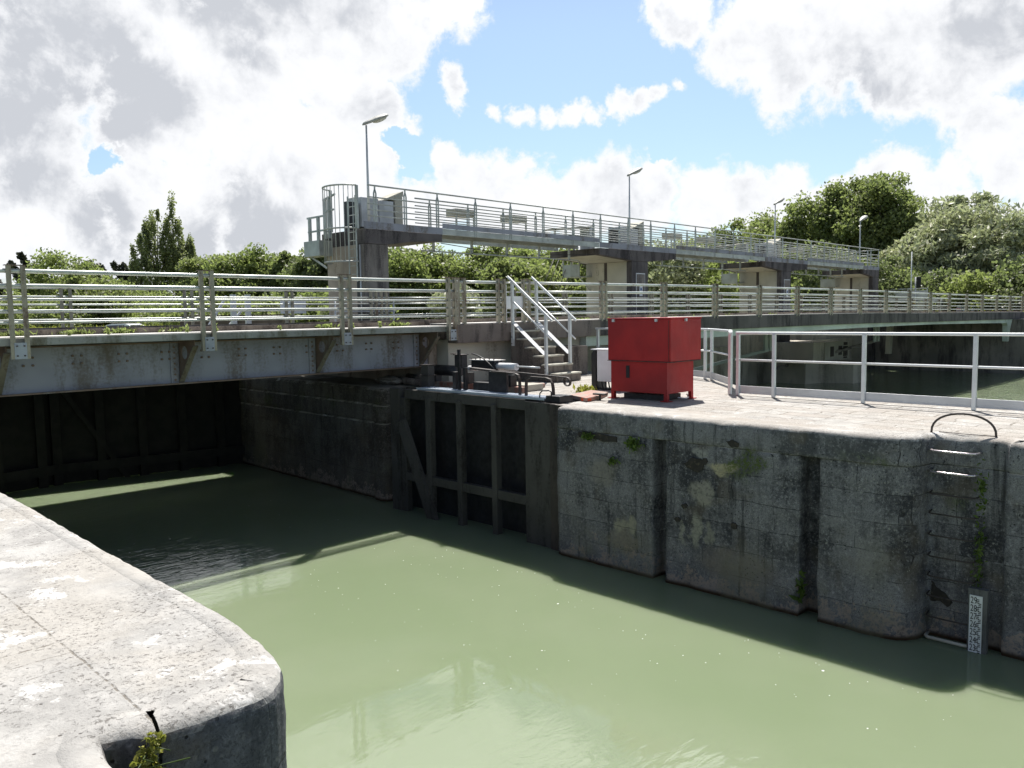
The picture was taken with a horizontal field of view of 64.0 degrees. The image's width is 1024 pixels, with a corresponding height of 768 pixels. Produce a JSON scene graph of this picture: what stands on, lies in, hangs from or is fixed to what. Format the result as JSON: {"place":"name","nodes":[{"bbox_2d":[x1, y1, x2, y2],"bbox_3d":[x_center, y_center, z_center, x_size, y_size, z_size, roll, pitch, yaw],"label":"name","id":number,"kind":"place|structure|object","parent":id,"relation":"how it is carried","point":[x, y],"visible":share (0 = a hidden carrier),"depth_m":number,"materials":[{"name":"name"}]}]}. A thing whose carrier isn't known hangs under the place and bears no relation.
{"place":"outdoors","nodes":[
{"label":"outdoors","id":0,"kind":"place"},
{"bbox_2d":[0,0,1023,315],"label":"sky","id":1,"kind":"structure","parent":0,"point":[243,110],"materials":[{"name":"white"}]},
{"bbox_2d":[5,369,1023,767],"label":"water","id":2,"kind":"structure","parent":0,"point":[385,633],"depth_m":10.43,"materials":[{"name":"green liquid"}]},
{"bbox_2d":[0,493,286,767],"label":"stone quay","id":3,"kind":"structure","parent":2,"relation":"in","point":[107,660],"depth_m":3.79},
{"bbox_2d":[0,394,59,493],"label":"lock gate","id":4,"kind":"structure","parent":3,"relation":"attached to","point":[25,455],"depth_m":20.86,"materials":[{"name":"black metal"}]},
{"bbox_2d":[129,730,189,767],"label":"joint plant","id":5,"kind":"object","parent":3,"relation":"attached to","point":[150,753],"visible":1,"depth_m":3.18,"materials":[{"name":"green plant"}]},
{"bbox_2d":[322,228,441,321],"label":"gantry pillar","id":6,"kind":"structure","parent":2,"relation":"in","point":[373,245],"depth_m":28.02,"materials":[{"name":"concrete"}]},
{"bbox_2d":[304,193,333,268],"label":"end platform","id":7,"kind":"structure","parent":6,"relation":"attached to","point":[313,250],"depth_m":28.70,"materials":[{"name":"grey metal"}]},
{"bbox_2d":[322,184,358,281],"bbox_3d":[-5.900,-5.032,27.556,1.640,3.196,0.700,4,7,45],"label":"caged ladder","id":8,"kind":"object","parent":7,"relation":"attached to","point":[356,214],"visible":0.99,"depth_m":27.20,"materials":[{"name":"grey metal"}]},
{"bbox_2d":[344,191,402,230],"bbox_3d":[-5.219,-6.306,30.169,0.870,1.700,2.450,4,7,45],"label":"winch housing","id":9,"kind":"object","parent":6,"relation":"on","point":[362,203],"visible":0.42,"depth_m":29.99,"materials":[{"name":"metal"}]},
{"bbox_2d":[362,114,388,220],"bbox_3d":[-4.629,-7.257,27.974,0.488,3.984,1.026,4,7,45],"label":"lamp post","id":10,"kind":"object","parent":6,"relation":"on","point":[379,118],"visible":0.97,"depth_m":27.70,"materials":[{"name":"grey metal"}]},
{"bbox_2d":[364,221,878,276],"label":"gantry walkway","id":11,"kind":"structure","parent":6,"relation":"on","point":[491,237],"depth_m":35.36,"materials":[{"name":"grey metal"}]},
{"bbox_2d":[367,184,878,268],"bbox_3d":[10.712,-7.415,43.024,0.060,1.652,44.130,4,7,45],"label":"gantry railing","id":12,"kind":"object","parent":11,"relation":"on","point":[405,207],"visible":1,"depth_m":35.09,"materials":[{"name":"grey metal"}]},
{"bbox_2d":[414,198,855,269],"bbox_3d":[10.526,-7.527,44.607,0.060,1.605,40.100,4,7,45],"label":"gantry railing","id":13,"kind":"object","parent":11,"relation":"attached to","point":[429,218],"visible":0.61,"depth_m":38.36,"materials":[{"name":"grey metal"}]},
{"bbox_2d":[239,371,1023,660],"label":"lock wall","id":14,"kind":"structure","parent":2,"relation":"in","point":[714,487],"depth_m":11.89,"materials":[{"name":"concrete"}]},
{"bbox_2d":[47,380,244,485],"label":"lock gate","id":15,"kind":"structure","parent":14,"relation":"attached to","point":[99,435],"depth_m":22.61,"materials":[{"name":"black metal"}]},
{"bbox_2d":[374,376,402,384],"bbox_3d":[-2.889,-0.075,19.484,0.858,0.243,0.502,4,7,45],"label":"rubble stone","id":16,"kind":"object","parent":14,"relation":"on","point":[389,380],"visible":0.9,"depth_m":19.24,"materials":[{"name":"grey stone"}]},
{"bbox_2d":[318,333,587,381],"bbox_3d":[-1.960,-0.913,22.961,7.250,1.220,5.100,4,7,45],"label":"bridge abutment","id":17,"kind":"object","parent":14,"relation":"on","point":[441,351],"visible":0.2,"depth_m":20.30,"materials":[{"name":"concrete"}]},
{"bbox_2d":[390,349,572,550],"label":"lock gate","id":18,"kind":"structure","parent":14,"relation":"attached to","point":[484,452],"depth_m":16.59,"materials":[{"name":"black metal"}]},
{"bbox_2d":[434,358,539,392],"bbox_3d":[-0.608,-0.214,17.617,3.350,0.685,0.340,4,7,45],"label":"hydraulic ram","id":19,"kind":"object","parent":14,"relation":"on","point":[448,370],"visible":0.77,"depth_m":17.55,"materials":[{"name":"black metal"}]},
{"bbox_2d":[510,330,581,381],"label":"concrete stairs","id":20,"kind":"structure","parent":14,"relation":"on","point":[525,351],"depth_m":19.89,"materials":[{"name":"grey concrete"}]},
{"bbox_2d":[507,276,552,374],"bbox_3d":[0.426,-1.430,19.679,1.487,2.389,0.150,4,7,45],"label":"stair railing","id":21,"kind":"object","parent":20,"relation":"on","point":[528,337],"visible":0.99,"depth_m":19.64,"materials":[{"name":"metal"}]},
{"bbox_2d":[531,277,576,362],"bbox_3d":[1.031,-1.520,20.284,1.487,2.329,0.150,4,7,45],"label":"stair railing","id":22,"kind":"object","parent":20,"relation":"on","point":[568,351],"visible":0.98,"depth_m":20.18,"materials":[{"name":"metal"}]},
{"bbox_2d":[571,390,607,401],"bbox_3d":[1.505,0.222,15.670,0.618,0.069,1.513,2,5,28],"label":"cover plate","id":23,"kind":"object","parent":14,"relation":"on","point":[585,395],"visible":0.86,"depth_m":15.38,"materials":[{"name":"metal"}]},
{"bbox_2d":[591,348,610,389],"bbox_3d":[2.065,-0.304,17.180,0.750,0.863,0.380,4,7,45],"label":"control cabinet","id":24,"kind":"object","parent":14,"relation":"on","point":[601,369],"visible":0.61,"depth_m":17.18,"materials":[{"name":"grey metal"}]},
{"bbox_2d":[623,436,644,453],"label":"wall fern","id":25,"kind":"object","parent":14,"relation":"attached to","point":[632,442],"depth_m":13.12,"materials":[{"name":"green plant"}]},
{"bbox_2d":[607,317,701,401],"bbox_3d":[2.657,-0.487,15.328,1.455,1.510,1.035,4,7,45],"label":"red cabinet","id":26,"kind":"object","parent":14,"relation":"on","point":[651,358],"visible":1,"depth_m":14.96,"materials":[{"name":"metal"}]},
{"bbox_2d":[693,328,732,393],"bbox_3d":[4.467,-0.595,18.023,0.473,1.210,4.561,-1,5,2],"label":"quay railing","id":27,"kind":"object","parent":14,"relation":"on","point":[711,375],"visible":0.84,"depth_m":18.86,"materials":[{"name":"metal"}]},
{"bbox_2d":[789,569,807,603],"bbox_3d":[4.011,2.816,11.397,0.250,0.507,0.208,-3,5,-22],"label":"wall fern","id":28,"kind":"object","parent":14,"relation":"attached to","point":[800,584],"depth_m":11.39,"materials":[{"name":"green plant"}]},
{"bbox_2d":[735,332,1023,410],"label":"quay railing","id":29,"kind":"object","parent":14,"relation":"on","point":[973,402],"visible":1,"depth_m":13.83,"materials":[{"name":"metal"}]},
{"bbox_2d":[924,447,982,647],"bbox_3d":[5.559,2.059,10.363,0.604,2.460,0.225,4,7,45],"label":"wall ladder","id":30,"kind":"object","parent":14,"relation":"attached to","point":[926,633],"depth_m":10.29,"materials":[{"name":"grey metal"}]},
{"bbox_2d":[930,413,997,436],"bbox_3d":[5.722,0.505,10.385,0.770,0.286,0.029,3,6,42],"label":"grab hoop","id":31,"kind":"object","parent":14,"relation":"on","point":[968,414],"visible":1,"depth_m":10.34,"materials":[{"name":"grey metal"}]},
{"bbox_2d":[973,513,987,577],"bbox_3d":[5.810,2.001,10.161,0.176,0.856,0.195,4,7,45],"label":"creeper","id":32,"kind":"object","parent":14,"relation":"attached to","point":[980,547],"visible":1,"depth_m":10.16,"materials":[{"name":"green plant"}]},
{"bbox_2d":[973,458,988,525],"bbox_3d":[5.802,1.344,10.107,0.164,0.858,0.190,4,7,45],"label":"creeper","id":33,"kind":"object","parent":14,"relation":"attached to","point":[982,488],"visible":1,"depth_m":10.10,"materials":[{"name":"green plant"}]},
{"bbox_2d":[757,340,866,383],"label":"weir pier","id":34,"kind":"structure","parent":2,"relation":"in","point":[807,350],"depth_m":48.02,"materials":[{"name":"grey concrete"}]},
{"bbox_2d":[720,261,806,341],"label":"gantry pillar","id":35,"kind":"structure","parent":34,"relation":"on","point":[773,274],"depth_m":48.94,"materials":[{"name":"concrete"}]},
{"bbox_2d":[721,271,744,292],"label":"side platform","id":36,"kind":"structure","parent":35,"relation":"attached to","point":[729,278],"depth_m":49.72,"materials":[{"name":"grey concrete"}]},
{"bbox_2d":[755,239,780,261],"bbox_3d":[15.880,-8.293,51.332,0.870,1.700,2.450,4,7,45],"label":"winch housing","id":37,"kind":"object","parent":35,"relation":"on","point":[771,248],"visible":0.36,"depth_m":51.07,"materials":[{"name":"metal"}]},
{"bbox_2d":[966,586,989,654],"bbox_3d":[5.782,3.203,10.181,0.213,1.350,0.112,4,7,45],"label":"water gauge","id":38,"kind":"object","parent":2,"relation":"in","point":[978,619],"visible":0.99,"depth_m":10.11,"materials":[{"name":"white plastic"}]},
{"bbox_3d":[-7.511,1.085,28.129,4.200,4.860,5.400,4,7,45],"label":"left bank","id":39,"kind":"object","parent":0,"visible":0},
{"bbox_2d":[208,294,251,324],"bbox_3d":[-9.248,-2.013,26.265,0.245,1.700,1.805,4,7,45],"label":"access frame","id":40,"kind":"object","parent":39,"relation":"on","point":[234,314],"visible":0.43,"depth_m":26.43,"materials":[{"name":"grey metal"}]},
{"bbox_2d":[280,301,305,313],"bbox_3d":[-7.382,-2.068,27.651,0.110,1.500,0.950,4,7,45],"label":"notice board","id":41,"kind":"object","parent":39,"relation":"on","point":[295,306],"visible":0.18,"depth_m":27.62,"materials":[{"name":"grey metal"}]},
{"label":"ground","id":42,"kind":"structure","parent":0,"visible":0},
{"bbox_2d":[0,290,94,328],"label":"bush","id":43,"kind":"object","parent":42,"relation":"on","point":[35,315],"visible":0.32,"depth_m":72.06,"materials":[{"name":"green plant"}]},
{"bbox_2d":[1,247,127,326],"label":"broadleaf tree","id":44,"kind":"object","parent":42,"relation":"on","point":[53,261],"visible":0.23,"depth_m":78.26,"materials":[{"name":"green plant"}]},
{"bbox_2d":[54,267,140,326],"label":"broadleaf tree","id":45,"kind":"object","parent":42,"relation":"on","point":[77,279],"visible":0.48,"depth_m":76.62,"materials":[{"name":"green plant"}]},
{"bbox_2d":[74,290,166,325],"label":"bush","id":46,"kind":"object","parent":42,"relation":"on","point":[126,315],"visible":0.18,"depth_m":79.15,"materials":[{"name":"green plant"}]},
{"bbox_2d":[128,231,153,307],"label":"poplar tree","id":47,"kind":"object","parent":42,"relation":"on","point":[137,264],"visible":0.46,"depth_m":106.11,"materials":[{"name":"green plant"}]},
{"bbox_2d":[125,283,174,325],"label":"bush","id":48,"kind":"object","parent":42,"relation":"on","point":[144,293],"visible":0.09,"depth_m":90.84,"materials":[{"name":"green plant"}]},
{"bbox_2d":[141,209,171,301],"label":"poplar tree","id":49,"kind":"object","parent":42,"relation":"on","point":[149,229],"visible":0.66,"depth_m":108.81,"materials":[{"name":"green plant"}]},
{"bbox_2d":[159,190,187,298],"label":"poplar tree","id":50,"kind":"object","parent":42,"relation":"on","point":[176,250],"visible":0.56,"depth_m":110.13,"materials":[{"name":"green plant"}]},
{"bbox_2d":[143,290,207,324],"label":"bush","id":51,"kind":"object","parent":42,"relation":"on","point":[154,306],"visible":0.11,"depth_m":72.66,"materials":[{"name":"green plant"}]},
{"bbox_2d":[180,234,198,294],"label":"poplar tree","id":52,"kind":"object","parent":42,"relation":"on","point":[189,248],"visible":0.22,"depth_m":112.01,"materials":[{"name":"green plant"}]},
{"bbox_2d":[169,254,229,296],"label":"broadleaf tree","id":53,"kind":"object","parent":42,"relation":"on","point":[191,265],"visible":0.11,"depth_m":87.40,"materials":[{"name":"green plant"}]},
{"bbox_2d":[137,291,261,325],"bbox_3d":[-21.396,-4.905,57.981,7.872,3.557,8.769,4,7,45],"label":"bush","id":54,"kind":"object","parent":42,"relation":"on","point":[173,314],"visible":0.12,"depth_m":57.24,"materials":[{"name":"green plant"}]},
{"bbox_2d":[190,250,265,305],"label":"broadleaf tree","id":55,"kind":"object","parent":42,"relation":"on","point":[221,265],"visible":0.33,"depth_m":73.81,"materials":[{"name":"green plant"}]},
{"bbox_2d":[179,307,290,324],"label":"boundary wall","id":56,"kind":"structure","parent":42,"relation":"on","point":[241,322],"depth_m":42.27,"materials":[{"name":"concrete"}]},
{"bbox_2d":[230,242,279,302],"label":"broadleaf tree","id":57,"kind":"object","parent":42,"relation":"on","point":[253,267],"visible":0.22,"depth_m":74.07,"materials":[{"name":"green plant"}]},
{"bbox_2d":[242,291,297,314],"bbox_3d":[-15.038,-4.332,53.873,6.250,3.652,6.467,-1,5,-4],"label":"bush","id":58,"kind":"object","parent":42,"relation":"on","point":[274,294],"visible":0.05,"depth_m":52.83,"materials":[{"name":"green plant"}]},
{"bbox_2d":[260,250,298,298],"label":"broadleaf tree","id":59,"kind":"object","parent":42,"relation":"on","point":[281,259],"visible":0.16,"depth_m":73.73,"materials":[{"name":"green plant"}]},
{"bbox_2d":[270,256,323,298],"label":"broadleaf tree","id":60,"kind":"object","parent":42,"relation":"on","point":[297,267],"visible":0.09,"depth_m":65.80,"materials":[{"name":"green plant"}]},
{"bbox_2d":[274,286,328,322],"bbox_3d":[-12.286,-4.328,50.505,4.909,3.584,4.268,4,7,45],"label":"bush","id":61,"kind":"object","parent":42,"relation":"on","point":[317,294],"visible":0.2,"depth_m":49.28,"materials":[{"name":"green plant"}]},
{"bbox_2d":[298,247,327,294],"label":"broadleaf tree","id":62,"kind":"object","parent":42,"relation":"on","point":[314,268],"visible":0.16,"depth_m":64.40,"materials":[{"name":"green plant"}]},
{"bbox_2d":[311,292,398,321],"bbox_3d":[-8.878,-4.101,46.907,5.402,3.190,5.898,4,7,45],"label":"bush","id":63,"kind":"object","parent":42,"relation":"on","point":[327,312],"visible":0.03,"depth_m":45.82,"materials":[{"name":"green plant"}]},
{"bbox_2d":[388,245,451,319],"bbox_3d":[-6.157,-6.280,53.409,5.641,5.587,5.866,-1,5,-6],"label":"hedge tree","id":64,"kind":"object","parent":42,"relation":"on","point":[412,262],"visible":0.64,"depth_m":51.80,"materials":[{"name":"green plant"}]},
{"bbox_2d":[411,242,474,318],"bbox_3d":[-4.455,-6.645,55.156,5.464,5.947,6.587,-2,5,-16],"label":"hedge tree","id":65,"kind":"object","parent":42,"relation":"on","point":[446,257],"visible":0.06,"depth_m":54.52,"materials":[{"name":"green plant"}]},
{"bbox_2d":[426,284,482,318],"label":"hedge tree","id":66,"kind":"object","parent":42,"relation":"on","point":[437,294],"visible":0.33,"depth_m":41.01,"materials":[{"name":"green plant"}]},
{"bbox_2d":[440,245,500,317],"bbox_3d":[-2.710,-6.550,54.642,5.783,5.786,6.471,4,7,45],"label":"hedge tree","id":67,"kind":"object","parent":42,"relation":"on","point":[457,268],"visible":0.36,"depth_m":52.75,"materials":[{"name":"green plant"}]},
{"bbox_2d":[463,246,517,317],"bbox_3d":[-0.286,-6.601,54.876,5.792,5.875,5.549,2,5,27],"label":"hedge tree","id":68,"kind":"object","parent":42,"relation":"on","point":[499,249],"visible":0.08,"depth_m":53.74,"materials":[{"name":"green plant"}]},
{"bbox_2d":[474,257,571,317],"bbox_3d":[0.559,-5.074,45.570,5.483,4.309,5.293,4,7,45],"label":"hedge tree","id":69,"kind":"object","parent":42,"relation":"on","point":[517,270],"visible":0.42,"depth_m":44.69,"materials":[{"name":"green plant"}]},
{"bbox_2d":[502,248,558,315],"bbox_3d":[1.519,-6.377,52.798,5.536,5.616,6.105,-4,6,-34],"label":"hedge tree","id":70,"kind":"object","parent":42,"relation":"on","point":[519,251],"visible":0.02,"depth_m":51.60,"materials":[{"name":"green plant"}]},
{"bbox_2d":[527,247,586,315],"bbox_3d":[3.593,-5.688,49.370,5.508,5.358,5.768,4,7,45],"label":"hedge tree","id":71,"kind":"object","parent":42,"relation":"on","point":[576,280],"visible":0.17,"depth_m":48.06,"materials":[{"name":"green plant"}]},
{"bbox_2d":[396,328,851,385],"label":"weir wall","id":72,"kind":"structure","parent":42,"relation":"on","point":[748,369],"depth_m":48.01,"materials":[{"name":"grey concrete"}]},
{"bbox_2d":[550,248,675,315],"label":"gantry pillar","id":73,"kind":"structure","parent":72,"relation":"on","point":[608,265],"depth_m":38.47,"materials":[{"name":"concrete"}]},
{"bbox_2d":[545,226,593,249],"bbox_3d":[2.633,-6.779,37.971,0.700,1.220,2.900,4,7,45],"label":"winch","id":74,"kind":"object","parent":73,"relation":"on","point":[582,247],"visible":0.14,"depth_m":38.54,"materials":[{"name":"metal"}]},
{"bbox_2d":[563,261,591,290],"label":"side platform","id":75,"kind":"structure","parent":73,"relation":"attached to","point":[571,271],"depth_m":39.33,"materials":[{"name":"grey concrete"}]},
{"bbox_2d":[608,221,643,250],"bbox_3d":[5.524,-7.318,40.945,0.870,1.700,2.450,4,7,45],"label":"winch housing","id":76,"kind":"object","parent":73,"relation":"on","point":[637,234],"visible":0.29,"depth_m":40.74,"materials":[{"name":"metal"}]},
{"bbox_2d":[637,274,644,314],"bbox_3d":[6.055,-4.093,38.506,0.016,2.120,0.600,4,7,45],"label":"door","id":77,"kind":"structure","parent":73,"relation":"in","point":[640,277],"depth_m":38.48,"materials":[{"name":"metal"}]},
{"bbox_2d":[822,269,878,368],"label":"gantry pillar","id":78,"kind":"structure","parent":72,"relation":"on","point":[866,279],"depth_m":58.68,"materials":[{"name":"concrete"}]},
{"bbox_2d":[644,239,708,313],"bbox_3d":[10.342,-6.668,55.743,6.701,6.573,7.202,-2,5,-11],"label":"tree","id":79,"kind":"object","parent":42,"relation":"on","point":[674,275],"visible":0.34,"depth_m":54.39,"materials":[{"name":"green plant"}]},
{"bbox_2d":[649,240,744,313],"bbox_3d":[13.607,-7.149,58.859,9.602,6.350,8.090,4,7,45],"label":"bush","id":80,"kind":"object","parent":42,"relation":"on","point":[712,276],"visible":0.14,"depth_m":55.78,"materials":[{"name":"green plant"}]},
{"bbox_2d":[688,224,753,252],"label":"broadleaf tree","id":81,"kind":"object","parent":42,"relation":"on","point":[724,232],"visible":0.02,"depth_m":109.99,"materials":[{"name":"green plant"}]},
{"bbox_2d":[712,207,784,261],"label":"broadleaf tree","id":82,"kind":"object","parent":42,"relation":"on","point":[760,226],"visible":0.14,"depth_m":108.56,"materials":[{"name":"green plant"}]},
{"bbox_2d":[781,239,837,311],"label":"bush","id":83,"kind":"object","parent":42,"relation":"on","point":[807,282],"visible":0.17,"depth_m":68.11,"materials":[{"name":"green plant"}]},
{"bbox_2d":[763,175,891,283],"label":"broadleaf tree","id":84,"kind":"object","parent":42,"relation":"on","point":[802,222],"visible":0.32,"depth_m":97.42,"materials":[{"name":"green plant"}]},
{"bbox_2d":[796,244,879,311],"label":"bush","id":85,"kind":"object","parent":42,"relation":"on","point":[838,255],"visible":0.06,"depth_m":73.06,"materials":[{"name":"green plant"}]},
{"bbox_2d":[813,170,931,263],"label":"broadleaf tree","id":86,"kind":"object","parent":42,"relation":"on","point":[894,219],"visible":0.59,"depth_m":92.79,"materials":[{"name":"green plant"}]},
{"bbox_2d":[846,254,929,311],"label":"bush","id":87,"kind":"object","parent":42,"relation":"on","point":[898,281],"visible":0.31,"depth_m":69.04,"materials":[{"name":"green plant"}]},
{"bbox_2d":[883,288,927,310],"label":"steel shelter","id":88,"kind":"object","parent":42,"relation":"on","point":[913,295],"visible":0.39,"depth_m":67.17,"materials":[{"name":"grey metal"}]},
{"bbox_2d":[879,221,964,274],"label":"willow tree","id":89,"kind":"object","parent":42,"relation":"on","point":[924,252],"visible":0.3,"depth_m":77.37,"materials":[{"name":"green plant"}]},
{"bbox_2d":[888,266,964,311],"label":"bush","id":90,"kind":"object","parent":42,"relation":"on","point":[936,278],"visible":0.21,"depth_m":69.24,"materials":[{"name":"green plant"}]},
{"bbox_2d":[875,319,1023,373],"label":"bridge abutment","id":91,"kind":"object","parent":42,"relation":"on","point":[958,350],"visible":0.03,"depth_m":55.28,"materials":[{"name":"concrete"}]},
{"bbox_2d":[305,311,1023,353],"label":"concrete bridge","id":92,"kind":"structure","parent":91,"relation":"on","point":[474,330],"depth_m":29.20,"materials":[{"name":"grey concrete"}]},
{"bbox_2d":[0,312,770,336],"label":"kerb weeds","id":93,"kind":"object","parent":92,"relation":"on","point":[122,330],"visible":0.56,"depth_m":14.74,"materials":[{"name":"green plant"}]},
{"bbox_2d":[457,278,505,324],"bbox_3d":[-0.745,-1.973,19.526,0.120,1.093,1.610,4,7,45],"label":"bridge railing","id":94,"kind":"object","parent":92,"relation":"on","point":[463,291],"visible":0.81,"depth_m":19.55,"materials":[{"name":"metal"}]},
{"bbox_2d":[506,282,522,321],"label":"safety gate","id":95,"kind":"structure","parent":92,"relation":"on","point":[518,300],"depth_m":20.32,"materials":[{"name":"grey metal"}]},
{"bbox_2d":[378,290,946,319],"bbox_3d":[15.204,-4.452,45.770,0.120,1.137,55.300,4,7,45],"label":"bridge railing","id":96,"kind":"object","parent":92,"relation":"on","point":[611,296],"visible":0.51,"depth_m":36.84,"materials":[{"name":"metal"}]},
{"bbox_2d":[693,335,771,369],"bbox_3d":[9.397,-1.358,39.323,7.664,2.669,0.435,-3,5,-20],"label":"pipe bracket","id":97,"kind":"object","parent":92,"relation":"hanging from","point":[767,343],"visible":0.55,"depth_m":40.13,"materials":[{"name":"green paint"}]},
{"bbox_2d":[520,279,1023,322],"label":"bridge railing","id":98,"kind":"object","parent":92,"relation":"on","point":[603,306],"visible":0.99,"depth_m":27.51,"materials":[{"name":"metal"}]},
{"bbox_2d":[776,327,879,369],"bbox_3d":[19.048,-2.322,48.999,7.664,2.669,0.435,-3,5,-20],"label":"pipe bracket","id":99,"kind":"object","parent":92,"relation":"hanging from","point":[876,338],"visible":0.59,"depth_m":49.65,"materials":[{"name":"green paint"}]},
{"bbox_2d":[902,190,998,276],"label":"willow tree","id":100,"kind":"object","parent":42,"relation":"on","point":[951,213],"visible":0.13,"depth_m":78.04,"materials":[{"name":"green plant"}]},
{"bbox_2d":[938,267,1023,310],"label":"bush","id":101,"kind":"object","parent":42,"relation":"on","point":[970,286],"visible":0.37,"depth_m":64.61,"materials":[{"name":"green plant"}]},
{"bbox_2d":[940,196,1023,278],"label":"willow tree","id":102,"kind":"object","parent":42,"relation":"on","point":[996,235],"visible":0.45,"depth_m":73.02,"materials":[{"name":"green plant"}]},
{"bbox_2d":[984,254,1023,310],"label":"bush","id":103,"kind":"object","parent":42,"relation":"on","point":[1009,287],"visible":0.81,"depth_m":62.33,"materials":[{"name":"green plant"}]},
{"label":"ground","id":104,"kind":"structure","parent":0,"visible":0},
{"bbox_3d":[-33.500,2.422,-7.761,7.800,2.020,61.500,4,7,45],"label":"bridge abutment","id":105,"kind":"object","parent":104,"relation":"on","visible":0},
{"bbox_2d":[0,322,452,396],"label":"steel bridge","id":106,"kind":"structure","parent":105,"relation":"on","point":[99,360],"depth_m":15.45,"materials":[{"name":"metal"}]},
{"bbox_2d":[0,287,377,326],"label":"bridge railing","id":107,"kind":"object","parent":106,"relation":"on","point":[184,304],"visible":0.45,"depth_m":21.71,"materials":[{"name":"metal"}]},
{"bbox_2d":[0,264,457,359],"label":"bridge railing","id":108,"kind":"object","parent":106,"relation":"attached to","point":[20,350],"visible":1,"depth_m":14.64,"materials":[{"name":"metal"}]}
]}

